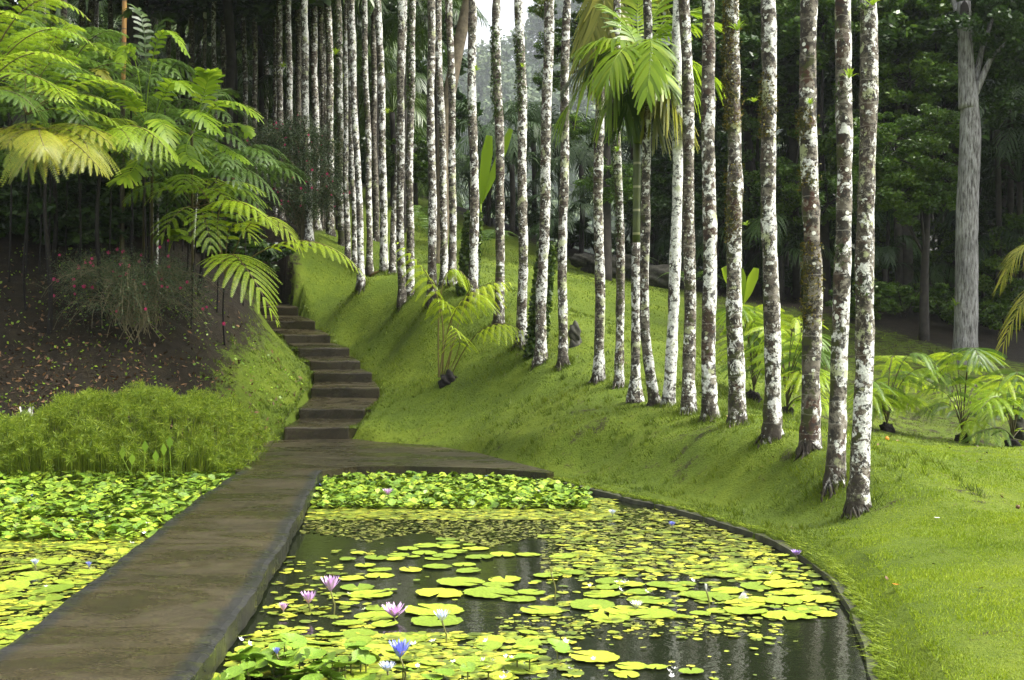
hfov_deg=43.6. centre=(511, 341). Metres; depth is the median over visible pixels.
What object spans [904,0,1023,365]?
grey tree
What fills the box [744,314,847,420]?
tree fern
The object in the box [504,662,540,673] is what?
lily pad
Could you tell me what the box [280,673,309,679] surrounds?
raised leaf
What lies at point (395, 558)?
lily pad
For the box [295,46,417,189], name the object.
forest palm
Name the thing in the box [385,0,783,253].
wood
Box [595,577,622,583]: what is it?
lily pad
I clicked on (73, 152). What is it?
tree fern
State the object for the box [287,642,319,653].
lily pad
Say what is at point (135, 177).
young palm
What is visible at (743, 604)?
lily pad
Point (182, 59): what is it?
forest palm
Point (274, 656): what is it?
raised leaf
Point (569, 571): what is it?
lily pad
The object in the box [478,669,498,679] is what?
raised leaf
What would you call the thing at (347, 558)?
lily pad
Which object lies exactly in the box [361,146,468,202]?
forest palm
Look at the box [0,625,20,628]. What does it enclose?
lily pad
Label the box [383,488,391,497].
water lily
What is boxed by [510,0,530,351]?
palm tree
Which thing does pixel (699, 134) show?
forest tree
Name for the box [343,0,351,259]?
palm tree
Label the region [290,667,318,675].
raised leaf
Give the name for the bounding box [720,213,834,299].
forest palm
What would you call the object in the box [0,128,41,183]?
undergrowth bush
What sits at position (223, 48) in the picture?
palm tree
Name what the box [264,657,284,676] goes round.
raised leaf
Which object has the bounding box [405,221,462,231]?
ground fern
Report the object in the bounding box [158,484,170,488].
raised leaf
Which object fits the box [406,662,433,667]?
lily pad
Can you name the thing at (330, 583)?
water lily
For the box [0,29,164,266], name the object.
tree fern
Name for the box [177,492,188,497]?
raised leaf
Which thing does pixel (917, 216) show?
forest palm
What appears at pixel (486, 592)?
lily pad
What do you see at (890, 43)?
forest tree
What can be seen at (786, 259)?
forest tree
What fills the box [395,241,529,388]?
tree fern
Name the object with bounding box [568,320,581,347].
rock
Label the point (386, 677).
lily pad
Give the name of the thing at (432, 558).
lily pad
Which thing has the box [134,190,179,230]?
sapling
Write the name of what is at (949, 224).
forest palm
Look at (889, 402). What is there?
tree fern
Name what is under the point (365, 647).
raised leaf
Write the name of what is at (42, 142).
tree fern
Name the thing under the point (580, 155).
forest palm
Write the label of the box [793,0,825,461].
palm tree
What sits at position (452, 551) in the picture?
lily pad
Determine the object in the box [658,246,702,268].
undergrowth bush
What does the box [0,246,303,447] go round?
weeds
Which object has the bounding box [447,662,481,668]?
lily pad
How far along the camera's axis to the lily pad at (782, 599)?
10.30 m
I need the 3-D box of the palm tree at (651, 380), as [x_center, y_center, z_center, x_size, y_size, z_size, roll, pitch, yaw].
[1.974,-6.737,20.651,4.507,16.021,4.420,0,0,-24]
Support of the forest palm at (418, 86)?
on the ground at (296, 269)
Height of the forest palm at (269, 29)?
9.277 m
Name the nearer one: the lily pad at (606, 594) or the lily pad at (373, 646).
the lily pad at (373, 646)
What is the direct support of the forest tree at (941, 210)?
on the ground at (296, 269)
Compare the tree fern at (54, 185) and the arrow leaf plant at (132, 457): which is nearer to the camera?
the arrow leaf plant at (132, 457)
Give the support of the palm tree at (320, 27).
on the ground at (296, 269)
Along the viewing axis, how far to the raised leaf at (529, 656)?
8.18 m
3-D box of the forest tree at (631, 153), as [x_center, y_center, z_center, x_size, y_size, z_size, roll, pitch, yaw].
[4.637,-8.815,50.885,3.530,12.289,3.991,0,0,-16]
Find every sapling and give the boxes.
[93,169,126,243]
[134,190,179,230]
[147,191,185,263]
[171,161,218,280]
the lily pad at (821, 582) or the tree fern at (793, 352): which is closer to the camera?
the lily pad at (821, 582)
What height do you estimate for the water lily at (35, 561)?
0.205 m
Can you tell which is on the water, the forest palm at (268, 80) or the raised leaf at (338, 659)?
the raised leaf at (338, 659)
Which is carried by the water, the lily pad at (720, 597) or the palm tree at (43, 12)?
the lily pad at (720, 597)
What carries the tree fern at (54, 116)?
on the ground at (296, 269)
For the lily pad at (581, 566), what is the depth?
11.88 m
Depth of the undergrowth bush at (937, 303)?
40.54 m
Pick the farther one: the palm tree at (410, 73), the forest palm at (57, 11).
the forest palm at (57, 11)
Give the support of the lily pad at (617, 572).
on the water
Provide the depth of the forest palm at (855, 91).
46.64 m
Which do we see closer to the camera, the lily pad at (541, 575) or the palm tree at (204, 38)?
the lily pad at (541, 575)
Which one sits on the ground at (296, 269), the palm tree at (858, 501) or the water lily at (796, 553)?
the palm tree at (858, 501)
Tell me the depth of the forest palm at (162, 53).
51.26 m
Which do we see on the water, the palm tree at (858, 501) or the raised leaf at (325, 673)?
the raised leaf at (325, 673)
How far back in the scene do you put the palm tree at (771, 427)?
16.39 m
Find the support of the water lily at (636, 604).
on the water
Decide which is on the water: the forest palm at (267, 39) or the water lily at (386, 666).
the water lily at (386, 666)
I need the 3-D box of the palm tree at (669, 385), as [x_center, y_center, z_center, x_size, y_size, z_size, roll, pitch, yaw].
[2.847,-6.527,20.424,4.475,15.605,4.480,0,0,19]
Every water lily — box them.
[32,558,38,569]
[274,647,279,659]
[278,602,287,612]
[300,590,315,611]
[320,575,340,614]
[378,660,394,675]
[382,601,406,619]
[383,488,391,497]
[389,638,410,679]
[434,609,449,642]
[550,566,555,599]
[630,600,641,608]
[705,583,709,607]
[738,591,747,603]
[792,549,799,560]
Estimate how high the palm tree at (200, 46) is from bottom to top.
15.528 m
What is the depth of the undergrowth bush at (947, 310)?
38.79 m
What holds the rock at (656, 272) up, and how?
on the ground at (296, 269)
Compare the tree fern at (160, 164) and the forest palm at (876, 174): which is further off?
the forest palm at (876, 174)
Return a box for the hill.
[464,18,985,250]
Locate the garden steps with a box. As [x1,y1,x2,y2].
[259,301,379,439]
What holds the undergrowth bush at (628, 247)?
on the ground at (296, 269)
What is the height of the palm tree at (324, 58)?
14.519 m
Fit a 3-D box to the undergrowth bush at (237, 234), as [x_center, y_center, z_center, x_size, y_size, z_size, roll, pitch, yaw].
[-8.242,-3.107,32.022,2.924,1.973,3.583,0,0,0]
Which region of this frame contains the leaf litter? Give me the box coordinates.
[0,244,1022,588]
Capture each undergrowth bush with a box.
[0,122,47,134]
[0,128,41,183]
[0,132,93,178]
[0,151,98,190]
[0,181,82,237]
[0,183,36,232]
[0,183,121,245]
[33,162,112,187]
[35,163,170,245]
[75,189,190,241]
[83,157,160,194]
[101,161,216,211]
[140,174,242,253]
[179,183,235,217]
[197,214,265,259]
[217,231,294,275]
[479,197,505,222]
[504,201,537,230]
[527,212,558,234]
[549,217,590,248]
[576,231,615,250]
[612,239,631,254]
[627,252,668,264]
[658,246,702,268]
[696,259,726,291]
[719,263,762,281]
[742,267,792,294]
[825,281,900,319]
[831,276,854,298]
[851,275,881,300]
[874,282,911,304]
[885,283,933,318]
[900,283,954,307]
[913,283,954,321]
[941,302,991,324]
[979,295,1012,326]
[980,303,1023,336]
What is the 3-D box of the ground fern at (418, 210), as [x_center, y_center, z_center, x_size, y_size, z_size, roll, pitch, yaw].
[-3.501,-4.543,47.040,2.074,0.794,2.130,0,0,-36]
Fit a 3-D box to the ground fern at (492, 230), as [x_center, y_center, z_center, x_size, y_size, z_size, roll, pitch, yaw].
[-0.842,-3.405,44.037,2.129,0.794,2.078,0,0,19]
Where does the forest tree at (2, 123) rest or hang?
on the ground at (296, 269)
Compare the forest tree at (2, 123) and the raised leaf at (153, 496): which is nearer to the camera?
the raised leaf at (153, 496)
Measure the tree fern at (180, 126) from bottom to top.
3.961 m
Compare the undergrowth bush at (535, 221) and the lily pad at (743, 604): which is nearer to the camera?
the lily pad at (743, 604)
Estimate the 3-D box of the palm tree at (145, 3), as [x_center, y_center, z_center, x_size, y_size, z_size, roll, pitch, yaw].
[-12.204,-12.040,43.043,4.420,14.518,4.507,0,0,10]
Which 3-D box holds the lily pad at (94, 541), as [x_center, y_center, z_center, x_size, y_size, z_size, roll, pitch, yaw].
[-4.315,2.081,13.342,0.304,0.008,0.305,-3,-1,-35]
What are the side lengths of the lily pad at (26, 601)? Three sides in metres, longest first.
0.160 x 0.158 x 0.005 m
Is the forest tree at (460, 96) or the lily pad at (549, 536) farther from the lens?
the forest tree at (460, 96)
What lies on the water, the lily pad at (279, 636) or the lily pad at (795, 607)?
the lily pad at (795, 607)
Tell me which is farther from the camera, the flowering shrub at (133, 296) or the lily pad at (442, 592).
the flowering shrub at (133, 296)
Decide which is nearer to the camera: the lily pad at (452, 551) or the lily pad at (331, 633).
the lily pad at (331, 633)
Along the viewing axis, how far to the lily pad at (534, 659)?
8.36 m
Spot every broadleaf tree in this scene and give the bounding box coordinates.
[0,0,175,133]
[158,0,397,180]
[385,132,427,208]
[526,0,641,280]
[611,105,746,288]
[667,0,820,295]
[743,0,894,303]
[831,103,959,340]
[851,0,985,313]
[852,209,955,281]
[953,12,1023,292]
[978,212,1023,330]
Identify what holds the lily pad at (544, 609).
on the water
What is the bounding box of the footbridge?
[0,470,321,679]
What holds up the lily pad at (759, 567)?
on the water
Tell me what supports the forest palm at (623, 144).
on the ground at (296, 269)
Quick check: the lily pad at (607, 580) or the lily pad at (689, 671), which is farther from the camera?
the lily pad at (607, 580)
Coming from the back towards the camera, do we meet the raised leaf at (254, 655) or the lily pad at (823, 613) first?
the lily pad at (823, 613)
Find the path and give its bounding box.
[235,439,553,482]
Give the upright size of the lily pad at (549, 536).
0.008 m
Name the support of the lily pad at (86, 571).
on the floating heart leaves
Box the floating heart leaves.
[0,497,839,679]
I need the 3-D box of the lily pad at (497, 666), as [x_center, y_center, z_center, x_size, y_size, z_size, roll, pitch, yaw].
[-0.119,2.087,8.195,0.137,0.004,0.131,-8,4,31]
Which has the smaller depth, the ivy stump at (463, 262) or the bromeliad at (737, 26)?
the bromeliad at (737, 26)
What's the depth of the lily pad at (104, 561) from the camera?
12.11 m
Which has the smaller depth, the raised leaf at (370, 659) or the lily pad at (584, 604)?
the raised leaf at (370, 659)
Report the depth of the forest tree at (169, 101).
59.82 m
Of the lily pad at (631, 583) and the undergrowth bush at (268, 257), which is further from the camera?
the undergrowth bush at (268, 257)
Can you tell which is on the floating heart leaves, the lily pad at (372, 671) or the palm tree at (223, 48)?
the lily pad at (372, 671)
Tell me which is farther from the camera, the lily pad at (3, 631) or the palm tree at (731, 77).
the palm tree at (731, 77)
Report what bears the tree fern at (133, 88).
on the ground at (296, 269)
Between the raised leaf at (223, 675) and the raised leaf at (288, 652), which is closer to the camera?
the raised leaf at (223, 675)
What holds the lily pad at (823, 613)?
on the water
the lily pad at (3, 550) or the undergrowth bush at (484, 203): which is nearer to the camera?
the lily pad at (3, 550)
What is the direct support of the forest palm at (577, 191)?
on the ground at (296, 269)
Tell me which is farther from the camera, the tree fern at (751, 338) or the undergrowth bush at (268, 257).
the undergrowth bush at (268, 257)
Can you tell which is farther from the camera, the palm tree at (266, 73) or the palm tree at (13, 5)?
the palm tree at (266, 73)
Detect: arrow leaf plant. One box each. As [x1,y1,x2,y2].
[119,441,147,479]
[152,436,172,480]
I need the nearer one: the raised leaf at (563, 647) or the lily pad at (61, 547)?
the raised leaf at (563, 647)
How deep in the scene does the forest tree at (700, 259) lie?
66.65 m
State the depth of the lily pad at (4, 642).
8.89 m
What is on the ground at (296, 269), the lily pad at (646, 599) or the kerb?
the kerb
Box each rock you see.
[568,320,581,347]
[569,253,631,278]
[649,264,683,287]
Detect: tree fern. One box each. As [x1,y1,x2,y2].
[0,0,83,240]
[0,0,105,128]
[0,24,61,67]
[0,24,139,310]
[0,24,141,261]
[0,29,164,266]
[0,47,99,273]
[0,54,126,283]
[0,70,154,256]
[0,79,85,281]
[0,97,106,274]
[0,110,153,306]
[0,123,135,334]
[0,148,95,183]
[0,153,51,191]
[2,12,117,145]
[7,142,147,178]
[19,95,158,190]
[35,75,189,267]
[43,150,185,195]
[51,112,207,275]
[58,125,181,320]
[60,135,225,309]
[62,43,199,260]
[67,108,218,277]
[85,70,235,265]
[106,168,270,328]
[108,147,243,250]
[114,131,264,293]
[115,96,254,251]
[139,137,295,312]
[144,164,279,314]
[154,151,281,297]
[171,149,313,305]
[172,183,366,345]
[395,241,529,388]
[715,304,801,402]
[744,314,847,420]
[846,352,954,432]
[907,347,1015,444]
[960,370,1023,446]
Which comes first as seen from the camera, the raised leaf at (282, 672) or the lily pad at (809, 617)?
the raised leaf at (282, 672)
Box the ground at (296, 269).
[0,165,1023,679]
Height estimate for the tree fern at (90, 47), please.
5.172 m
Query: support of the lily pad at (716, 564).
on the floating heart leaves
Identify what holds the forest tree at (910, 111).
on the ground at (296, 269)
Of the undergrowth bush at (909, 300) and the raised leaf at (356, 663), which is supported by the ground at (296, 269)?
the undergrowth bush at (909, 300)
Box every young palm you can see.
[89,3,189,256]
[106,60,196,276]
[147,228,200,277]
[175,67,263,318]
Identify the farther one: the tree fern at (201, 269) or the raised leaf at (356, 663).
the tree fern at (201, 269)
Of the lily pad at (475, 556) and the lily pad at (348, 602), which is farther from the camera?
the lily pad at (475, 556)
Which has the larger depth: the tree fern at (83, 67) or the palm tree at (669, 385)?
the tree fern at (83, 67)
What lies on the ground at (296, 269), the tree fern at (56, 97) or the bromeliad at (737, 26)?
the tree fern at (56, 97)
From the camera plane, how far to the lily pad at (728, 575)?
11.42 m
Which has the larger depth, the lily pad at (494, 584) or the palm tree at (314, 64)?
the palm tree at (314, 64)
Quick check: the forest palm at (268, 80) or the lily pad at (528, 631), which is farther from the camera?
the forest palm at (268, 80)
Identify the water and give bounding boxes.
[0,464,867,679]
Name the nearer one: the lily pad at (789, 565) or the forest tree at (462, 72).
the lily pad at (789, 565)
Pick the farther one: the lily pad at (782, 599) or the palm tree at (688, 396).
the palm tree at (688, 396)
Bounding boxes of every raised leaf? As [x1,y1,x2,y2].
[145,493,161,503]
[149,475,162,480]
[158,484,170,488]
[158,503,170,517]
[171,501,185,506]
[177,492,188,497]
[181,495,194,504]
[208,474,214,479]
[215,672,226,679]
[223,665,242,679]
[225,673,244,679]
[227,654,253,663]
[237,645,254,652]
[239,647,261,661]
[239,661,256,679]
[242,670,262,679]
[244,666,254,675]
[245,653,272,668]
[249,653,265,668]
[255,665,269,678]
[260,648,273,654]
[262,650,278,659]
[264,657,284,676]
[269,642,285,655]
[271,656,294,675]
[272,659,298,674]
[272,670,293,675]
[278,650,293,669]
[280,633,306,648]
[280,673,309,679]
[286,648,299,655]
[288,648,309,668]
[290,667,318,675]
[300,647,326,669]
[300,673,323,679]
[303,666,326,676]
[306,651,335,668]
[319,671,346,675]
[321,665,344,679]
[322,659,341,669]
[327,675,346,679]
[329,655,346,671]
[329,656,348,669]
[332,660,356,677]
[345,641,367,649]
[351,648,369,666]
[351,655,365,671]
[356,654,375,671]
[359,646,375,665]
[361,673,375,679]
[370,653,380,659]
[393,666,413,679]
[421,674,442,679]
[432,668,454,679]
[460,661,475,679]
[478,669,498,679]
[505,656,527,666]
[516,653,542,669]
[548,638,569,659]
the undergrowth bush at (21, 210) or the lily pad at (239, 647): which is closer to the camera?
the lily pad at (239, 647)
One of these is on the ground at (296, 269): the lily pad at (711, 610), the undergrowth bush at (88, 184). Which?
the undergrowth bush at (88, 184)
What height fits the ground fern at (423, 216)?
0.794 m
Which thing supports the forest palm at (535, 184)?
on the ground at (296, 269)
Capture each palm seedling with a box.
[479,128,512,274]
[721,266,758,334]
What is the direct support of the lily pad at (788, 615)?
on the water
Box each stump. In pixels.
[455,210,483,295]
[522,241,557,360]
[1009,414,1023,444]
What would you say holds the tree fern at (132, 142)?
on the ground at (296, 269)
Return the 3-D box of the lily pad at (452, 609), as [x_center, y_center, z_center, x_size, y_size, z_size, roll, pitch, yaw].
[-0.604,2.081,9.939,0.451,0.012,0.445,2,1,42]
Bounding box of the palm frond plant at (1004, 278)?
[993,244,1023,359]
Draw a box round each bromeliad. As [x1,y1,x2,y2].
[330,47,340,54]
[728,19,744,29]
[747,95,758,101]
[842,68,855,77]
[864,0,879,5]
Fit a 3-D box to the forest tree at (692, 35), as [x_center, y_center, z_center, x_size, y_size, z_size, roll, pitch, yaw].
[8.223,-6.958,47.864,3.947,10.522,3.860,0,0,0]
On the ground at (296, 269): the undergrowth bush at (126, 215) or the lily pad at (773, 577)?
the undergrowth bush at (126, 215)
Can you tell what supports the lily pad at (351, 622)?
on the floating heart leaves
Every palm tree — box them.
[10,0,14,128]
[28,0,34,121]
[41,0,46,124]
[49,1,55,130]
[60,0,68,132]
[77,0,85,136]
[85,0,94,140]
[93,0,98,136]
[106,0,113,136]
[142,1,150,143]
[150,6,158,155]
[165,0,170,172]
[176,18,180,171]
[188,11,194,174]
[195,21,201,158]
[202,7,208,187]
[211,1,218,199]
[220,18,226,128]
[240,15,248,210]
[252,18,258,212]
[263,25,269,186]
[272,16,277,217]
[276,0,286,220]
[285,0,295,224]
[295,6,301,192]
[301,0,315,248]
[310,0,322,230]
[317,14,320,188]
[318,6,324,228]
[321,0,335,236]
[323,11,326,229]
[332,0,344,245]
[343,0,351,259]
[347,0,356,270]
[348,0,365,294]
[362,0,373,276]
[370,81,372,203]
[371,1,379,241]
[374,0,388,271]
[388,0,406,274]
[396,0,406,310]
[405,0,417,297]
[424,0,437,308]
[435,0,447,287]
[445,0,456,287]
[464,0,478,305]
[489,0,504,328]
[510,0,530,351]
[531,0,553,370]
[536,0,670,385]
[551,0,725,403]
[553,0,570,370]
[610,0,624,389]
[640,0,660,405]
[660,0,682,407]
[678,0,697,415]
[698,0,718,422]
[720,0,748,425]
[753,0,783,448]
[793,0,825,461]
[820,0,853,502]
[839,0,882,519]
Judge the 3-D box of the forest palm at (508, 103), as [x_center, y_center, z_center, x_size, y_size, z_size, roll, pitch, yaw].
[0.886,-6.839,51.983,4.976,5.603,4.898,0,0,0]
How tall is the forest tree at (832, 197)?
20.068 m
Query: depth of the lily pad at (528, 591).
10.68 m
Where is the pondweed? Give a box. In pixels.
[0,507,781,636]
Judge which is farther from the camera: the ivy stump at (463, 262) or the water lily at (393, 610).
the ivy stump at (463, 262)
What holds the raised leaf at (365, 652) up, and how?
on the water
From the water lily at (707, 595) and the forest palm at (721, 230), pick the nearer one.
the water lily at (707, 595)
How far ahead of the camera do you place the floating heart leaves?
11.16 m
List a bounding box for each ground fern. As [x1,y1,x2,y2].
[388,205,427,224]
[404,212,427,234]
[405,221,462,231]
[456,231,512,255]
[458,229,515,252]
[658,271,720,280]
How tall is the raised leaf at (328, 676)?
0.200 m
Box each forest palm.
[0,35,85,124]
[3,0,119,132]
[46,0,173,79]
[85,39,211,128]
[102,5,257,173]
[141,18,257,139]
[158,0,272,45]
[161,105,271,176]
[162,15,295,206]
[170,49,295,121]
[178,11,333,211]
[187,21,309,170]
[203,94,312,150]
[216,7,370,168]
[220,41,343,201]
[251,11,393,91]
[263,0,421,229]
[292,29,295,115]
[293,35,419,113]
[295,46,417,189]
[310,0,443,231]
[333,10,446,189]
[333,98,426,186]
[343,1,457,232]
[343,60,465,131]
[343,72,426,205]
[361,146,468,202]
[383,0,491,159]
[390,155,479,207]
[413,141,529,209]
[455,102,540,225]
[456,122,574,235]
[479,99,591,234]
[483,175,559,220]
[504,101,612,241]
[515,194,613,249]
[526,126,632,253]
[552,171,631,226]
[577,125,667,187]
[611,202,669,264]
[649,222,720,265]
[658,213,759,290]
[697,166,800,263]
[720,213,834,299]
[743,84,858,163]
[785,58,894,126]
[829,207,920,264]
[831,133,949,280]
[851,235,934,297]
[853,73,990,303]
[874,243,982,314]
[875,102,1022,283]
[909,79,1023,316]
[929,203,1023,282]
[939,126,1023,331]
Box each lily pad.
[0,549,11,551]
[0,580,29,591]
[0,592,22,597]
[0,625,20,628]
[0,628,13,633]
[0,640,11,643]
[1,565,32,571]
[6,635,19,639]
[7,606,33,608]
[8,616,42,623]
[12,621,38,628]
[13,549,28,551]
[14,571,52,580]
[15,559,45,562]
[17,600,33,603]
[27,584,73,593]
[28,594,65,600]
[28,601,46,604]
[41,557,75,563]
[42,604,61,610]
[54,579,89,584]
[56,546,75,548]
[69,544,94,546]
[69,569,103,573]
[87,539,111,542]
[89,545,106,550]
[97,560,113,563]
[105,539,129,542]
[105,548,129,553]
[226,651,237,655]
[235,645,259,650]
[254,644,264,647]
[269,631,298,638]
[273,630,294,635]
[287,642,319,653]
[307,641,335,644]
[316,632,343,635]
[333,619,363,624]
[339,575,363,579]
[340,557,355,559]
[340,583,374,590]
[340,601,359,604]
[342,628,375,636]
[344,636,371,642]
[346,671,368,679]
[348,590,392,597]
[350,551,364,553]
[352,669,378,673]
[354,611,397,620]
[355,563,374,566]
[364,555,387,559]
[365,573,394,577]
[365,604,388,610]
[366,644,386,651]
[367,567,391,570]
[371,620,398,626]
[375,675,394,679]
[380,647,406,656]
[383,632,428,644]
[386,556,404,559]
[388,553,408,556]
[397,546,418,549]
[400,567,421,571]
[405,603,463,614]
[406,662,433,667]
[411,615,462,626]
[412,550,436,554]
[414,543,439,546]
[415,588,462,596]
[420,660,439,664]
[423,563,451,568]
[425,557,442,559]
[432,553,456,557]
[436,537,455,540]
[436,577,484,585]
[437,541,459,543]
[437,544,458,547]
[443,549,467,552]
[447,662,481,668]
[452,562,475,565]
[455,656,489,666]
[456,567,480,572]
[462,546,488,549]
[462,586,517,597]
[465,554,493,558]
[474,635,505,644]
[477,640,502,649]
[482,581,513,586]
[484,664,503,670]
[488,575,520,581]
[489,671,512,679]
[490,551,515,555]
[501,595,536,601]
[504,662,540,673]
[512,644,537,649]
[515,637,541,644]
[516,552,540,555]
[518,589,545,594]
[518,657,538,661]
[519,630,537,633]
[520,605,562,613]
[533,572,562,576]
[538,534,560,537]
[549,553,576,558]
[559,569,585,573]
[569,650,619,661]
[570,599,614,609]
[572,564,587,567]
[583,590,619,597]
[588,611,629,622]
[595,570,615,573]
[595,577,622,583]
[596,584,620,588]
[605,605,638,614]
[613,571,636,573]
[614,670,639,677]
[615,661,646,669]
[616,581,644,585]
[625,588,652,593]
[626,596,672,603]
[628,608,676,617]
[645,664,667,668]
[646,581,684,587]
[670,586,687,590]
[678,581,695,585]
[678,590,718,597]
[679,668,703,673]
[689,592,733,600]
[689,610,710,614]
[693,571,714,575]
[707,608,725,612]
[708,562,728,565]
[711,586,743,593]
[714,573,738,576]
[724,567,744,570]
[725,599,764,606]
[725,606,767,613]
[730,563,750,566]
[737,572,770,579]
[740,582,775,589]
[748,596,771,601]
[752,566,773,569]
[761,610,806,619]
[764,579,803,587]
[765,574,781,579]
[765,596,802,603]
[768,591,791,594]
[781,565,797,566]
[782,589,811,594]
[783,605,827,612]
[795,595,839,602]
[804,615,816,618]
[812,581,830,584]
[812,610,837,616]
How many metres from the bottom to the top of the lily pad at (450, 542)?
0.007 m
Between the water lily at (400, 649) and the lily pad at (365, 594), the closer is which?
the water lily at (400, 649)
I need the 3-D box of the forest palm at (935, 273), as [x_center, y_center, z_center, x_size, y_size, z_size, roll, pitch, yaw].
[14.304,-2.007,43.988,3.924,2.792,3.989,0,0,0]
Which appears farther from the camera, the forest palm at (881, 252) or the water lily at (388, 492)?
the forest palm at (881, 252)
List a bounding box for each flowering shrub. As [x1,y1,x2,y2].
[27,236,239,347]
[222,103,350,239]
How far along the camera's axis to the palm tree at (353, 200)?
37.36 m
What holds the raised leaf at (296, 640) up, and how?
on the water
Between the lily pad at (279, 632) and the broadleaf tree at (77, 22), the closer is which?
the lily pad at (279, 632)
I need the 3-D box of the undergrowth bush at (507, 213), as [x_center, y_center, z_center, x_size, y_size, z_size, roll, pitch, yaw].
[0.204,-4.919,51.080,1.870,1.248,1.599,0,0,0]
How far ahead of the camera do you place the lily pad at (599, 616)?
9.72 m
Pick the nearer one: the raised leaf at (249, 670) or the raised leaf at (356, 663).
the raised leaf at (249, 670)
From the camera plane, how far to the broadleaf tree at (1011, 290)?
41.58 m
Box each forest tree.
[0,0,106,128]
[5,8,161,134]
[13,0,31,128]
[98,0,369,203]
[112,21,242,161]
[125,0,208,154]
[126,18,128,63]
[139,23,311,154]
[158,59,293,146]
[333,0,482,184]
[364,60,467,195]
[621,0,835,268]
[624,0,672,264]
[629,3,668,254]
[629,36,715,251]
[659,31,760,81]
[659,88,787,267]
[691,32,779,260]
[695,61,723,275]
[699,36,857,280]
[718,0,759,216]
[740,49,852,298]
[754,65,889,299]
[783,42,793,293]
[791,124,1014,294]
[817,8,913,57]
[817,56,859,168]
[834,11,957,296]
[852,88,941,123]
[879,15,889,278]
[891,105,952,285]
[923,47,955,279]
[936,59,1023,323]
[947,11,1021,283]
[949,62,958,298]
[971,8,984,298]
[978,128,1006,294]
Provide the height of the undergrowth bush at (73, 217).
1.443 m
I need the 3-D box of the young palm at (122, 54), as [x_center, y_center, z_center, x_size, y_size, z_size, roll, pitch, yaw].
[-7.651,-4.494,27.456,2.020,5.502,3.134,0,0,0]
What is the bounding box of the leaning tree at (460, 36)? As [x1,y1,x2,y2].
[436,0,468,262]
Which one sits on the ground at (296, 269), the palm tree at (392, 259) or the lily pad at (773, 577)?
the palm tree at (392, 259)
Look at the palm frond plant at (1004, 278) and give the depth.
25.35 m
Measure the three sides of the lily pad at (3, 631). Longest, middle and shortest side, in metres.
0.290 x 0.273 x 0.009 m
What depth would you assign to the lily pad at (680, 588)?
10.84 m
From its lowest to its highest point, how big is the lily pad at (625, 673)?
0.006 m
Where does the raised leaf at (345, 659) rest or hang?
on the water
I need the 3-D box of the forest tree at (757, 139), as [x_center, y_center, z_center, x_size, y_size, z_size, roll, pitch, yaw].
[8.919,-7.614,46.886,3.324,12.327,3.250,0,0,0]
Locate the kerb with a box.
[551,480,879,679]
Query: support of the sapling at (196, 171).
on the ground at (296, 269)
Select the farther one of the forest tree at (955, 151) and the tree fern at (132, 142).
the forest tree at (955, 151)
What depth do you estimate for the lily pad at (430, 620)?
9.58 m
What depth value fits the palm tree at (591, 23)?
22.70 m
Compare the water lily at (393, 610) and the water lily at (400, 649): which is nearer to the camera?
the water lily at (400, 649)
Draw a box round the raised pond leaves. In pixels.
[0,468,592,541]
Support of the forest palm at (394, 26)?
on the ground at (296, 269)
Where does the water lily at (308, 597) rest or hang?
on the water
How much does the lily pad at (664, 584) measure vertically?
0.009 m
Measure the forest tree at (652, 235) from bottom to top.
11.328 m
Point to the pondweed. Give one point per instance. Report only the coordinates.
(16, 572)
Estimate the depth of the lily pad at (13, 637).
9.02 m
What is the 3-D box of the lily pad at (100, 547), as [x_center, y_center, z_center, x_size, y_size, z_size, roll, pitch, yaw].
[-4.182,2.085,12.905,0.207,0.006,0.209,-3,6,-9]
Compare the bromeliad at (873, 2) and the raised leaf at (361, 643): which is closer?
the raised leaf at (361, 643)
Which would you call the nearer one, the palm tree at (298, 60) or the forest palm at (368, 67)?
the palm tree at (298, 60)
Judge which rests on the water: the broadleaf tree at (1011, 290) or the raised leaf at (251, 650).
the raised leaf at (251, 650)
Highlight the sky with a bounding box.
[14,0,572,66]
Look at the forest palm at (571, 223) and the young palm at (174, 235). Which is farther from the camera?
the forest palm at (571, 223)
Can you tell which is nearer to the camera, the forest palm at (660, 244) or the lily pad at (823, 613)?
the lily pad at (823, 613)
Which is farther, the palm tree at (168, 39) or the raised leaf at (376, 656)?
the palm tree at (168, 39)
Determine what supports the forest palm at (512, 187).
on the ground at (296, 269)
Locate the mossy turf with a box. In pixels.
[9,225,1023,679]
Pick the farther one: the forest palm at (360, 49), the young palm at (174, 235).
the forest palm at (360, 49)
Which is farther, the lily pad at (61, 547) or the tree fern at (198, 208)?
the tree fern at (198, 208)
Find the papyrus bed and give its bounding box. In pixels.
[0,378,280,479]
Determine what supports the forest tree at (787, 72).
on the ground at (296, 269)
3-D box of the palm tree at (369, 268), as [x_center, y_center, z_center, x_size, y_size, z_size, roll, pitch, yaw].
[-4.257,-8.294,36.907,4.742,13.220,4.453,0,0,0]
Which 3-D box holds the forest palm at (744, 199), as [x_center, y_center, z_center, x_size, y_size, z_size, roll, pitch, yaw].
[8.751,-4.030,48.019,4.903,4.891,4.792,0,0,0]
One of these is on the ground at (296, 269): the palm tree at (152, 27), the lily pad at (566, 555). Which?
the palm tree at (152, 27)
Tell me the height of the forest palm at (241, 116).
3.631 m
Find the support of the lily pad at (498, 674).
on the floating heart leaves
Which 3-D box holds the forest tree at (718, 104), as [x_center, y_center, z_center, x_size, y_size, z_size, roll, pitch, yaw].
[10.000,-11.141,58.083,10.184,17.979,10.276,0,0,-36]
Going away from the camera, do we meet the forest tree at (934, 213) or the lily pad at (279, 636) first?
the lily pad at (279, 636)
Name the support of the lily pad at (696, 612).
on the water
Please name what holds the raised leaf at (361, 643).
on the water

